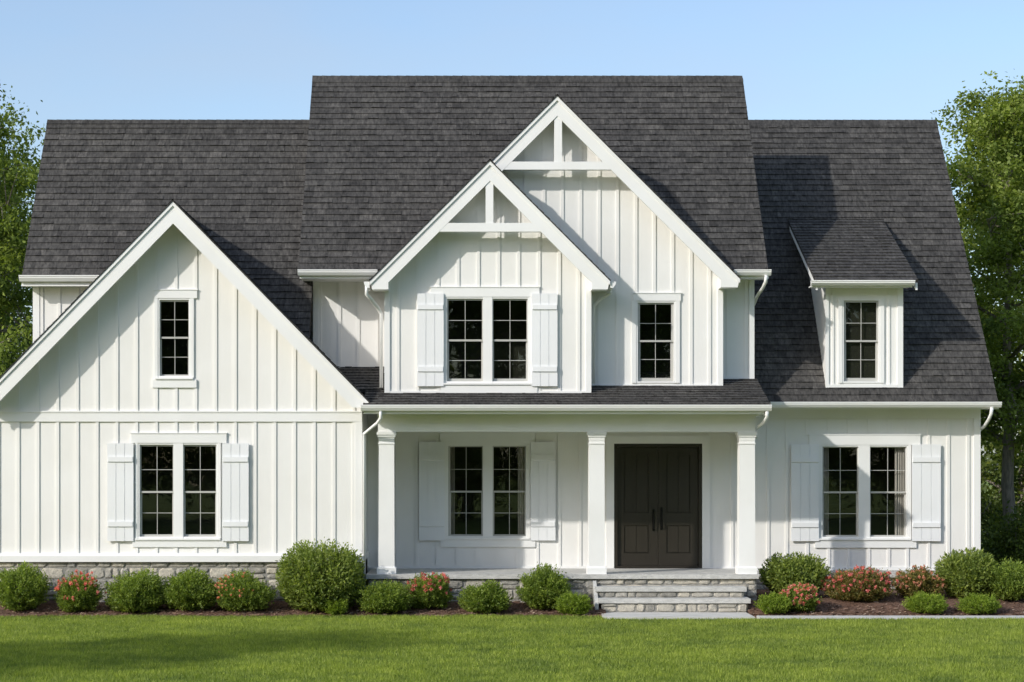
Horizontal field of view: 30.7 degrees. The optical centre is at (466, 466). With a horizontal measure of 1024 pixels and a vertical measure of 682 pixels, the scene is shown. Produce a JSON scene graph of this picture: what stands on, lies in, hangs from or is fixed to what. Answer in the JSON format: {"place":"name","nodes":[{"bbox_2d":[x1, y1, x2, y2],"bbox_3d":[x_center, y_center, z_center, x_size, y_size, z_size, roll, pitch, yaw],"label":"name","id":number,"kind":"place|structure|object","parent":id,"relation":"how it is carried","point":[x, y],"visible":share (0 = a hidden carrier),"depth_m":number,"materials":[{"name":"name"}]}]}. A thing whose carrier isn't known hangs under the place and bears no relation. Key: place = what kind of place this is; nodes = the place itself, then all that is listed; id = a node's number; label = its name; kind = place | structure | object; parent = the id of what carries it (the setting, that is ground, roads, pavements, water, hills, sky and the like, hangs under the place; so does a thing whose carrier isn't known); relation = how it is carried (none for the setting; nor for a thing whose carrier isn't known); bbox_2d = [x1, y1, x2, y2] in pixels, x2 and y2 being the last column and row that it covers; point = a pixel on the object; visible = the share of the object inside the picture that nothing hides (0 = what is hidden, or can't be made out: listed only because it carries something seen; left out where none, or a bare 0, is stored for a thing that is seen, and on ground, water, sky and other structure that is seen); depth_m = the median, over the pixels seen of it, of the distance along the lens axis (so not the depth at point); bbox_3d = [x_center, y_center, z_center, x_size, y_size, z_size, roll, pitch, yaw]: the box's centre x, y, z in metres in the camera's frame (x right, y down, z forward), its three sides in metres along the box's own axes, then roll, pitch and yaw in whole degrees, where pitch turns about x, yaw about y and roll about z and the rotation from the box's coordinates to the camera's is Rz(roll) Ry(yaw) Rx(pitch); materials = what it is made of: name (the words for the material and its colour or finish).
{"place":"outdoors","nodes":[
{"label":"outdoors","id":0,"kind":"place"},
{"bbox_2d":[0,613,1023,681],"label":"grass","id":1,"kind":"structure","parent":0,"point":[284,648],"depth_m":28.35,"materials":[{"name":"green plant"}]},
{"bbox_2d":[0,600,605,617],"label":"mulch bed","id":2,"kind":"object","parent":1,"relation":"on","point":[276,608],"visible":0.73,"depth_m":35.14,"materials":[{"name":"brown soil"}]},
{"bbox_2d":[0,560,52,611],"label":"round shrub","id":3,"kind":"object","parent":2,"relation":"on","point":[24,587],"visible":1,"depth_m":35.04,"materials":[{"name":"green plant"}]},
{"bbox_2d":[52,569,106,612],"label":"flowering shrub","id":4,"kind":"object","parent":2,"relation":"on","point":[75,593],"visible":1,"depth_m":35.03,"materials":[{"name":"green plant"}]},
{"bbox_2d":[102,567,166,613],"bbox_3d":[-6.253,2.343,35.293,1.304,0.894,1.311,0,0,0],"label":"round shrub","id":5,"kind":"object","parent":2,"relation":"on","point":[137,592],"visible":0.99,"depth_m":35.03,"materials":[{"name":"green plant"}]},
{"bbox_2d":[157,566,217,610],"bbox_3d":[-5.260,2.316,35.350,1.216,0.856,1.244,0,0,0],"label":"round shrub","id":6,"kind":"object","parent":2,"relation":"on","point":[181,591],"visible":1,"depth_m":35.04,"materials":[{"name":"green plant"}]},
{"bbox_2d":[213,568,279,611],"bbox_3d":[-4.174,2.336,35.293,1.347,0.838,1.304,0,0,0],"label":"flowering shrub","id":7,"kind":"object","parent":2,"relation":"on","point":[241,591],"visible":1,"depth_m":35.00,"materials":[{"name":"green plant"}]},
{"bbox_2d":[274,536,366,611],"bbox_3d":[-2.757,2.057,35.412,1.782,1.480,1.752,0,0,0],"label":"tall shrub","id":8,"kind":"object","parent":2,"relation":"on","point":[310,578],"visible":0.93,"depth_m":35.01,"materials":[{"name":"green plant"}]},
{"bbox_2d":[320,595,348,614],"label":"lime shrub","id":9,"kind":"object","parent":2,"relation":"on","point":[327,608],"visible":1,"depth_m":34.83,"materials":[{"name":"green plant"}]},
{"bbox_2d":[352,578,416,613],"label":"round shrub","id":10,"kind":"object","parent":2,"relation":"on","point":[380,597],"visible":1,"depth_m":34.88,"materials":[{"name":"green plant"}]},
{"bbox_2d":[406,571,455,608],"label":"flowering shrub","id":11,"kind":"object","parent":2,"relation":"on","point":[431,590],"visible":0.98,"depth_m":35.23,"materials":[{"name":"green plant"}]},
{"bbox_2d":[457,579,512,613],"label":"round shrub","id":12,"kind":"object","parent":2,"relation":"on","point":[486,596],"visible":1,"depth_m":34.97,"materials":[{"name":"green plant"}]},
{"bbox_2d":[515,562,573,609],"bbox_3d":[1.474,2.279,35.487,1.128,0.938,1.123,0,0,0],"label":"round shrub","id":13,"kind":"object","parent":2,"relation":"on","point":[538,585],"visible":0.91,"depth_m":35.25,"materials":[{"name":"green plant"}]},
{"bbox_2d":[554,590,593,614],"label":"lime shrub","id":14,"kind":"object","parent":2,"relation":"on","point":[578,604],"visible":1,"depth_m":34.85,"materials":[{"name":"green plant"}]},
{"bbox_2d":[0,0,1023,467],"label":"sky","id":15,"kind":"structure","parent":0,"point":[85,59],"materials":[{"name":"blue"}]},
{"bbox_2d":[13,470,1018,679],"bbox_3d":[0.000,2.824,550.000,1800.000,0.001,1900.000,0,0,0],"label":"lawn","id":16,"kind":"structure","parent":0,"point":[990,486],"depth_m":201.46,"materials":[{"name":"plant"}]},
{"bbox_2d":[0,160,32,369],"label":"leafy tree","id":17,"kind":"object","parent":16,"relation":"on","point":[24,313],"visible":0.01,"depth_m":49.51,"materials":[{"name":"green plant"}]},
{"bbox_2d":[0,149,34,364],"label":"leafy tree","id":18,"kind":"object","parent":16,"relation":"on","point":[27,338],"visible":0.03,"depth_m":52.83,"materials":[{"name":"green plant"}]},
{"bbox_2d":[0,84,45,375],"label":"leafy tree","id":19,"kind":"object","parent":16,"relation":"on","point":[9,257],"visible":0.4,"depth_m":45.51,"materials":[{"name":"green plant"}]},
{"bbox_2d":[0,75,1001,619],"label":"house","id":20,"kind":"structure","parent":16,"relation":"on","point":[650,347],"depth_m":37.48,"materials":[{"name":"wood"}]},
{"bbox_2d":[152,289,197,387],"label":"window","id":21,"kind":"structure","parent":20,"relation":"in","point":[173,308],"depth_m":36.02,"materials":[{"name":"paint"}]},
{"bbox_2d":[130,433,226,546],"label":"window","id":22,"kind":"structure","parent":20,"relation":"in","point":[178,475],"depth_m":36.99,"materials":[{"name":"paint"}]},
{"bbox_2d":[430,287,539,392],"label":"window","id":23,"kind":"structure","parent":20,"relation":"in","point":[488,330],"depth_m":37.19,"materials":[{"name":"paint"}]},
{"bbox_2d":[439,432,535,546],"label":"window","id":24,"kind":"structure","parent":20,"relation":"in","point":[487,474],"depth_m":38.11,"materials":[{"name":"paint"}]},
{"bbox_2d":[632,293,681,382],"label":"window","id":25,"kind":"structure","parent":20,"relation":"in","point":[655,316],"depth_m":36.74,"materials":[{"name":"paint"}]},
{"bbox_2d":[606,436,709,567],"bbox_3d":[3.895,0.727,38.053,2.111,2.696,0.174,0,0,0],"label":"front door","id":26,"kind":"structure","parent":20,"relation":"in","point":[658,487],"depth_m":38.05,"materials":[{"name":"paint"}]},
{"bbox_2d":[838,299,883,382],"bbox_3d":[7.947,-2.526,37.656,0.926,1.693,0.135,0,0,0],"label":"window","id":27,"kind":"structure","parent":20,"relation":"in","point":[860,321],"depth_m":37.73,"materials":[{"name":"paint"}]},
{"bbox_2d":[808,434,920,547],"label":"window","id":28,"kind":"structure","parent":20,"relation":"in","point":[865,479],"depth_m":38.10,"materials":[{"name":"paint"}]},
{"bbox_2d":[747,589,1023,617],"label":"mulch bed","id":29,"kind":"object","parent":16,"relation":"on","point":[890,605],"visible":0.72,"depth_m":35.27,"materials":[{"name":"brown soil"}]},
{"bbox_2d":[754,590,792,613],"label":"lime shrub","id":30,"kind":"object","parent":29,"relation":"on","point":[775,602],"visible":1,"depth_m":34.80,"materials":[{"name":"green plant"}]},
{"bbox_2d":[758,551,830,594],"bbox_3d":[6.391,2.114,36.389,1.439,0.935,1.432,0,0,0],"label":"tall shrub","id":31,"kind":"object","parent":29,"relation":"on","point":[778,573],"visible":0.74,"depth_m":36.06,"materials":[{"name":"green plant"}]},
{"bbox_2d":[778,582,821,611],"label":"flowering shrub","id":32,"kind":"object","parent":29,"relation":"on","point":[807,597],"visible":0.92,"depth_m":34.97,"materials":[{"name":"pink plant"}]},
{"bbox_2d":[820,564,898,601],"bbox_3d":[7.564,2.259,36.003,1.534,0.741,1.099,0,0,0],"label":"flowering shrub","id":33,"kind":"object","parent":29,"relation":"on","point":[865,584],"visible":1,"depth_m":35.76,"materials":[{"name":"pink plant"}]},
{"bbox_2d":[892,564,947,597],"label":"flowering shrub","id":34,"kind":"object","parent":29,"relation":"on","point":[911,582],"visible":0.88,"depth_m":35.97,"materials":[{"name":"pink plant"}]},
{"bbox_2d":[900,590,948,613],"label":"lime shrub","id":35,"kind":"object","parent":29,"relation":"on","point":[923,602],"visible":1,"depth_m":34.81,"materials":[{"name":"green plant"}]},
{"bbox_2d":[933,547,998,599],"bbox_3d":[9.712,2.072,36.307,1.311,1.045,1.364,0,0,0],"label":"tall shrub","id":36,"kind":"object","parent":29,"relation":"on","point":[961,573],"visible":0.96,"depth_m":35.97,"materials":[{"name":"green plant"}]},
{"bbox_2d":[953,592,1002,613],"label":"lime shrub","id":37,"kind":"object","parent":29,"relation":"on","point":[977,604],"visible":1,"depth_m":34.80,"materials":[{"name":"green plant"}]},
{"bbox_2d":[982,556,1023,600],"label":"round shrub","id":38,"kind":"object","parent":29,"relation":"on","point":[1009,580],"visible":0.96,"depth_m":35.77,"materials":[{"name":"green plant"}]},
{"bbox_2d":[930,69,1023,554],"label":"leafy tree","id":39,"kind":"object","parent":16,"relation":"on","point":[994,132],"visible":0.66,"depth_m":43.76,"materials":[{"name":"green plant"}]},
{"bbox_2d":[955,117,1023,529],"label":"leafy tree","id":40,"kind":"object","parent":16,"relation":"on","point":[995,459],"visible":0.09,"depth_m":53.35,"materials":[{"name":"green plant"}]},
{"bbox_2d":[981,496,1023,567],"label":"woodland bush","id":41,"kind":"object","parent":16,"relation":"on","point":[997,545],"visible":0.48,"depth_m":41.67,"materials":[{"name":"green plant"}]},
{"bbox_2d":[981,451,1023,537],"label":"woodland bush","id":42,"kind":"object","parent":16,"relation":"on","point":[983,513],"visible":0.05,"depth_m":46.86,"materials":[{"name":"green plant"}]},
{"bbox_2d":[756,616,1023,619],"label":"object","id":43,"kind":"structure","parent":0,"point":[844,617],"depth_m":34.20,"materials":[{"name":"concrete"}]}
]}

